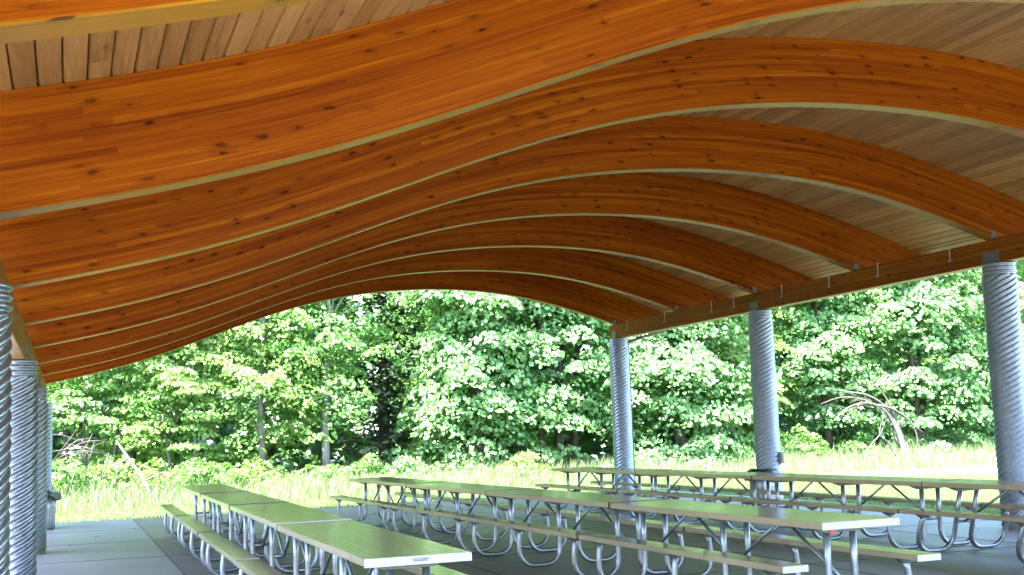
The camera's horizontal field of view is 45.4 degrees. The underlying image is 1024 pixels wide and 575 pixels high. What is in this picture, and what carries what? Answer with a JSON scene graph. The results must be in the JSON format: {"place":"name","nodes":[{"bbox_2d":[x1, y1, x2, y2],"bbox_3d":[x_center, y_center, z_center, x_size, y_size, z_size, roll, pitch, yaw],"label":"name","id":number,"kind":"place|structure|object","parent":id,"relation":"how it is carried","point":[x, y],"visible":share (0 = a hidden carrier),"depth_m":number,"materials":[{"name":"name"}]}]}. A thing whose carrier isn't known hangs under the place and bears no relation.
{"place":"outdoors","nodes":[
{"label":"outdoors","id":0,"kind":"place"},
{"bbox_2d":[48,294,947,451],"label":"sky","id":1,"kind":"structure","parent":0,"point":[209,441],"materials":[{"name":"white"}]},
{"bbox_2d":[52,436,996,514],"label":"tall grass","id":2,"kind":"structure","parent":0,"point":[919,459],"depth_m":34.56,"materials":[{"name":"green plant"}]},
{"bbox_2d":[55,418,1000,522],"bbox_3d":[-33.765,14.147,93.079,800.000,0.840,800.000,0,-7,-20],"label":"ground","id":3,"kind":"structure","parent":0,"point":[984,469],"depth_m":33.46,"materials":[{"name":"green plant"}]},
{"bbox_2d":[52,456,104,498],"bbox_3d":[-11.792,5.089,32.029,2.410,1.312,1.758,0,-7,-20],"label":"bush","id":4,"kind":"object","parent":3,"relation":"on","point":[71,470],"visible":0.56,"depth_m":31.95,"materials":[{"name":"green plant"}]},
{"bbox_2d":[52,428,108,503],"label":"dead twigs","id":5,"kind":"object","parent":3,"relation":"on","point":[81,457],"visible":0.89,"depth_m":31.64,"materials":[{"name":"grey wood"}]},
{"bbox_2d":[46,354,195,487],"bbox_3d":[-12.167,1.187,35.603,5.504,9.931,4.640,0,-7,-20],"label":"broadleaf tree","id":6,"kind":"object","parent":3,"relation":"on","point":[83,412],"visible":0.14,"depth_m":34.91,"materials":[{"name":"green plant"}]},
{"bbox_2d":[88,455,175,496],"bbox_3d":[-10.260,5.165,33.151,2.354,1.315,1.942,0,-7,-20],"label":"bush","id":7,"kind":"object","parent":3,"relation":"on","point":[111,469],"visible":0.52,"depth_m":33.01,"materials":[{"name":"green plant"}]},
{"bbox_2d":[47,349,235,482],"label":"broadleaf tree","id":8,"kind":"object","parent":3,"relation":"on","point":[111,432],"visible":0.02,"depth_m":40.59,"materials":[{"name":"green plant"}]},
{"bbox_2d":[115,440,169,498],"bbox_3d":[-9.808,4.773,31.682,1.926,1.684,0.740,-6,-8,27],"label":"dead branch","id":9,"kind":"object","parent":3,"relation":"on","point":[135,468],"visible":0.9,"depth_m":31.87,"materials":[{"name":"grey wood"}]},
{"bbox_2d":[84,322,251,486],"bbox_3d":[-9.985,2.006,35.618,4.665,8.144,4.118,0,-7,-20],"label":"broadleaf tree","id":10,"kind":"object","parent":3,"relation":"on","point":[195,391],"visible":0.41,"depth_m":35.01,"materials":[{"name":"green plant"}]},
{"bbox_2d":[160,457,247,497],"bbox_3d":[-8.458,5.237,33.663,2.500,1.163,2.052,0,-7,-20],"label":"bush","id":11,"kind":"object","parent":3,"relation":"on","point":[218,469],"visible":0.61,"depth_m":33.48,"materials":[{"name":"green plant"}]},
{"bbox_2d":[224,456,288,488],"bbox_3d":[-7.189,5.354,34.772,2.138,1.144,1.712,0,-7,-20],"label":"bush","id":12,"kind":"object","parent":3,"relation":"on","point":[256,470],"visible":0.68,"depth_m":34.73,"materials":[{"name":"green plant"}]},
{"bbox_2d":[174,299,354,480],"bbox_3d":[-7.410,0.894,37.089,4.930,10.520,5.619,-6,-8,33],"label":"broadleaf tree","id":13,"kind":"object","parent":3,"relation":"on","point":[254,354],"visible":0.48,"depth_m":36.20,"materials":[{"name":"green plant"}]},
{"bbox_2d":[170,293,375,481],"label":"broadleaf tree","id":14,"kind":"object","parent":3,"relation":"on","point":[272,451],"visible":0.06,"depth_m":41.48,"materials":[{"name":"green plant"}]},
{"bbox_2d":[281,463,355,489],"bbox_3d":[-5.550,5.447,35.026,1.800,0.860,2.131,-6,-8,30],"label":"bush","id":15,"kind":"object","parent":3,"relation":"on","point":[325,468],"visible":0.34,"depth_m":34.92,"materials":[{"name":"green plant"}]},
{"bbox_2d":[255,294,404,467],"bbox_3d":[-5.515,1.182,37.116,4.609,9.815,4.193,0,-7,-20],"label":"broadleaf tree","id":16,"kind":"object","parent":3,"relation":"on","point":[349,337],"visible":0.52,"depth_m":36.65,"materials":[{"name":"green plant"}]},
{"bbox_2d":[331,453,401,486],"bbox_3d":[-4.293,5.383,35.902,2.563,1.099,1.951,0,-7,-20],"label":"bush","id":17,"kind":"object","parent":3,"relation":"on","point":[360,467],"visible":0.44,"depth_m":35.74,"materials":[{"name":"green plant"}]},
{"bbox_2d":[332,291,434,469],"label":"broadleaf tree","id":18,"kind":"object","parent":3,"relation":"on","point":[384,410],"visible":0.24,"depth_m":40.76,"materials":[{"name":"plant"}]},
{"bbox_2d":[378,455,450,479],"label":"bush","id":19,"kind":"object","parent":3,"relation":"on","point":[409,464],"visible":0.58,"depth_m":35.93,"materials":[{"name":"green plant"}]},
{"bbox_2d":[357,291,555,467],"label":"broadleaf tree","id":20,"kind":"object","parent":3,"relation":"on","point":[420,346],"visible":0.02,"depth_m":44.25,"materials":[{"name":"green plant"}]},
{"bbox_2d":[430,452,496,480],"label":"bush","id":21,"kind":"object","parent":3,"relation":"on","point":[453,464],"visible":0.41,"depth_m":36.73,"materials":[{"name":"green plant"}]},
{"bbox_2d":[377,290,563,479],"bbox_3d":[-1.340,1.231,39.000,5.871,9.870,5.641,-4,-7,19],"label":"broadleaf tree","id":22,"kind":"object","parent":3,"relation":"on","point":[459,366],"visible":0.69,"depth_m":37.87,"materials":[{"name":"green plant"}]},
{"bbox_2d":[497,449,560,480],"bbox_3d":[0.439,5.314,36.469,2.209,1.030,2.000,0,-7,-20],"label":"bush","id":23,"kind":"object","parent":3,"relation":"on","point":[528,458],"visible":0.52,"depth_m":36.27,"materials":[{"name":"green plant"}]},
{"bbox_2d":[454,298,609,467],"bbox_3d":[1.127,1.249,40.421,6.138,10.003,5.380,0,-7,-20],"label":"broadleaf tree","id":24,"kind":"object","parent":3,"relation":"on","point":[569,339],"visible":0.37,"depth_m":39.14,"materials":[{"name":"green plant"}]},
{"bbox_2d":[50,260,1023,490],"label":"woodland","id":25,"kind":"object","parent":3,"relation":"on","point":[316,449],"visible":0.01,"depth_m":48.42,"materials":[{"name":"green plant"}]},
{"bbox_2d":[496,311,654,466],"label":"broadleaf tree","id":26,"kind":"object","parent":3,"relation":"on","point":[584,353],"visible":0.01,"depth_m":44.88,"materials":[{"name":"green plant"}]},
{"bbox_2d":[608,448,675,468],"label":"bush","id":27,"kind":"object","parent":3,"relation":"on","point":[651,455],"visible":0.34,"depth_m":37.69,"materials":[{"name":"green plant"}]},
{"bbox_2d":[583,339,725,455],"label":"broadleaf tree","id":28,"kind":"object","parent":3,"relation":"on","point":[597,438],"depth_m":47.54,"materials":[{"name":"green plant"}]},
{"bbox_2d":[561,314,784,468],"bbox_3d":[5.100,1.706,40.705,7.141,8.868,6.038,0,-7,-20],"label":"broadleaf tree","id":29,"kind":"object","parent":3,"relation":"on","point":[687,358],"visible":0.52,"depth_m":39.46,"materials":[{"name":"green plant"}]},
{"bbox_2d":[667,444,736,468],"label":"bush","id":30,"kind":"object","parent":3,"relation":"on","point":[700,461],"visible":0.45,"depth_m":38.62,"materials":[{"name":"green plant"}]},
{"bbox_2d":[651,308,800,449],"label":"broadleaf tree","id":31,"kind":"object","parent":3,"relation":"on","point":[735,356],"visible":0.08,"depth_m":42.44,"materials":[{"name":"green plant"}]},
{"bbox_2d":[716,438,754,465],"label":"bush","id":32,"kind":"object","parent":3,"relation":"on","point":[742,455],"visible":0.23,"depth_m":39.71,"materials":[{"name":"green plant"}]},
{"bbox_2d":[713,306,839,450],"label":"broadleaf tree","id":33,"kind":"object","parent":3,"relation":"on","point":[812,426],"visible":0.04,"depth_m":48.05,"materials":[{"name":"green plant"}]},
{"bbox_2d":[780,423,831,461],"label":"bush","id":34,"kind":"object","parent":3,"relation":"on","point":[796,441],"visible":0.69,"depth_m":40.73,"materials":[{"name":"green plant"}]},
{"bbox_2d":[771,289,912,455],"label":"broadleaf tree","id":35,"kind":"object","parent":3,"relation":"on","point":[820,378],"visible":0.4,"depth_m":43.05,"materials":[{"name":"green plant"}]},
{"bbox_2d":[830,430,882,454],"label":"bush","id":36,"kind":"object","parent":3,"relation":"on","point":[859,440],"visible":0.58,"depth_m":42.49,"materials":[{"name":"green plant"}]},
{"bbox_2d":[821,380,923,462],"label":"dead branches","id":37,"kind":"object","parent":3,"relation":"on","point":[896,426],"visible":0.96,"depth_m":39.17,"materials":[{"name":"grey wood"}]},
{"bbox_2d":[792,285,960,448],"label":"broadleaf tree","id":38,"kind":"object","parent":3,"relation":"on","point":[879,341],"visible":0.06,"depth_m":50.65,"materials":[{"name":"green plant"}]},
{"bbox_2d":[832,268,993,452],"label":"broadleaf tree","id":39,"kind":"object","parent":3,"relation":"on","point":[923,307],"visible":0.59,"depth_m":43.39,"materials":[{"name":"green plant"}]},
{"bbox_2d":[897,441,943,454],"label":"bush","id":40,"kind":"object","parent":3,"relation":"on","point":[921,447],"visible":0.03,"depth_m":42.86,"materials":[{"name":"green plant"}]},
{"bbox_2d":[900,268,1023,441],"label":"broadleaf tree","id":41,"kind":"object","parent":3,"relation":"on","point":[944,395],"depth_m":52.11,"materials":[{"name":"green plant"}]},
{"bbox_2d":[910,260,1023,445],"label":"broadleaf tree","id":42,"kind":"object","parent":3,"relation":"on","point":[976,427],"visible":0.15,"depth_m":45.34,"materials":[{"name":"green plant"}]},
{"bbox_2d":[955,432,995,451],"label":"bush","id":43,"kind":"object","parent":3,"relation":"on","point":[975,439],"visible":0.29,"depth_m":43.41,"materials":[{"name":"green plant"}]},
{"bbox_2d":[36,490,1023,574],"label":"concrete floor","id":44,"kind":"structure","parent":0,"point":[1000,560],"depth_m":15.56,"materials":[{"name":"grey concrete"}]},
{"bbox_2d":[46,490,61,528],"bbox_3d":[-8.608,4.083,22.509,0.628,0.702,0.555,0,-7,-20],"label":"trash can","id":45,"kind":"object","parent":44,"relation":"on","point":[53,498],"visible":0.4,"depth_m":22.41,"materials":[{"name":"grey paint"}]},
{"bbox_2d":[159,484,263,548],"bbox_3d":[-4.578,3.456,18.683,1.359,0.779,3.445,0,-7,-19],"label":"picnic table","id":46,"kind":"object","parent":44,"relation":"on","point":[172,510],"visible":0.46,"depth_m":18.55,"materials":[{"name":"metal"}]},
{"bbox_2d":[174,491,304,572],"bbox_3d":[-3.424,3.033,15.426,1.359,0.775,3.445,0,-7,-19],"label":"picnic table","id":47,"kind":"object","parent":44,"relation":"on","point":[193,525],"visible":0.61,"depth_m":15.21,"materials":[{"name":"metal"}]},
{"bbox_2d":[198,502,378,574],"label":"picnic table","id":48,"kind":"object","parent":44,"relation":"on","point":[271,516],"visible":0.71,"depth_m":12.02,"materials":[{"name":"metal"}]},
{"bbox_2d":[236,520,471,574],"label":"picnic table","id":49,"kind":"object","parent":44,"relation":"on","point":[372,548],"visible":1,"depth_m":8.58,"materials":[{"name":"metal"}]},
{"bbox_2d":[330,477,464,533],"bbox_3d":[-1.893,3.509,19.892,1.359,0.764,3.445,1,-7,-21],"label":"picnic table","id":50,"kind":"object","parent":44,"relation":"on","point":[388,482],"visible":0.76,"depth_m":19.73,"materials":[{"name":"metal"}]},
{"bbox_2d":[383,481,555,552],"bbox_3d":[-0.634,3.088,16.693,1.359,0.763,3.445,1,-7,-22],"label":"picnic table","id":51,"kind":"object","parent":44,"relation":"on","point":[455,488],"visible":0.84,"depth_m":16.52,"materials":[{"name":"metal"}]},
{"bbox_2d":[0,0,1023,574],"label":"picnic pavilion","id":52,"kind":"structure","parent":44,"relation":"on","point":[174,174],"depth_m":11.98,"materials":[{"name":"brown wood"}]},
{"bbox_2d":[47,494,1023,574],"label":"floor joint","id":53,"kind":"object","parent":44,"relation":"on","point":[540,552],"visible":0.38,"depth_m":15.99,"materials":[{"name":"grey concrete"}]},
{"bbox_2d":[460,488,700,574],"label":"picnic table","id":54,"kind":"object","parent":44,"relation":"on","point":[577,500],"visible":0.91,"depth_m":13.30,"materials":[{"name":"metal"}]},
{"bbox_2d":[535,467,688,517],"bbox_3d":[1.695,3.586,21.636,1.359,0.763,3.445,1,-7,-22],"label":"picnic table","id":55,"kind":"object","parent":44,"relation":"on","point":[601,472],"visible":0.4,"depth_m":21.49,"materials":[{"name":"metal"}]},
{"bbox_2d":[617,469,810,530],"bbox_3d":[2.962,3.165,18.440,1.359,0.761,3.445,1,-7,-21],"label":"picnic table","id":56,"kind":"object","parent":44,"relation":"on","point":[701,476],"visible":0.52,"depth_m":18.28,"materials":[{"name":"metal"}]},
{"bbox_2d":[578,499,940,574],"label":"picnic table","id":57,"kind":"object","parent":44,"relation":"on","point":[826,524],"visible":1,"depth_m":9.89,"materials":[{"name":"metal"}]},
{"bbox_2d":[745,468,779,507],"bbox_3d":[4.276,3.426,20.826,0.601,0.691,0.546,-4,-7,13],"label":"trash can","id":58,"kind":"object","parent":44,"relation":"on","point":[761,485],"visible":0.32,"depth_m":20.63,"materials":[{"name":"grey paint"}]},
{"bbox_2d":[731,473,994,549],"bbox_3d":[4.229,2.744,15.244,1.359,0.760,3.445,1,-7,-22],"label":"picnic table","id":59,"kind":"object","parent":44,"relation":"on","point":[842,481],"visible":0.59,"depth_m":15.00,"materials":[{"name":"metal"}]},
{"bbox_2d":[899,479,1023,562],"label":"picnic table","id":60,"kind":"object","parent":44,"relation":"on","point":[961,486],"visible":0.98,"depth_m":13.19,"materials":[{"name":"metal"}]}
]}

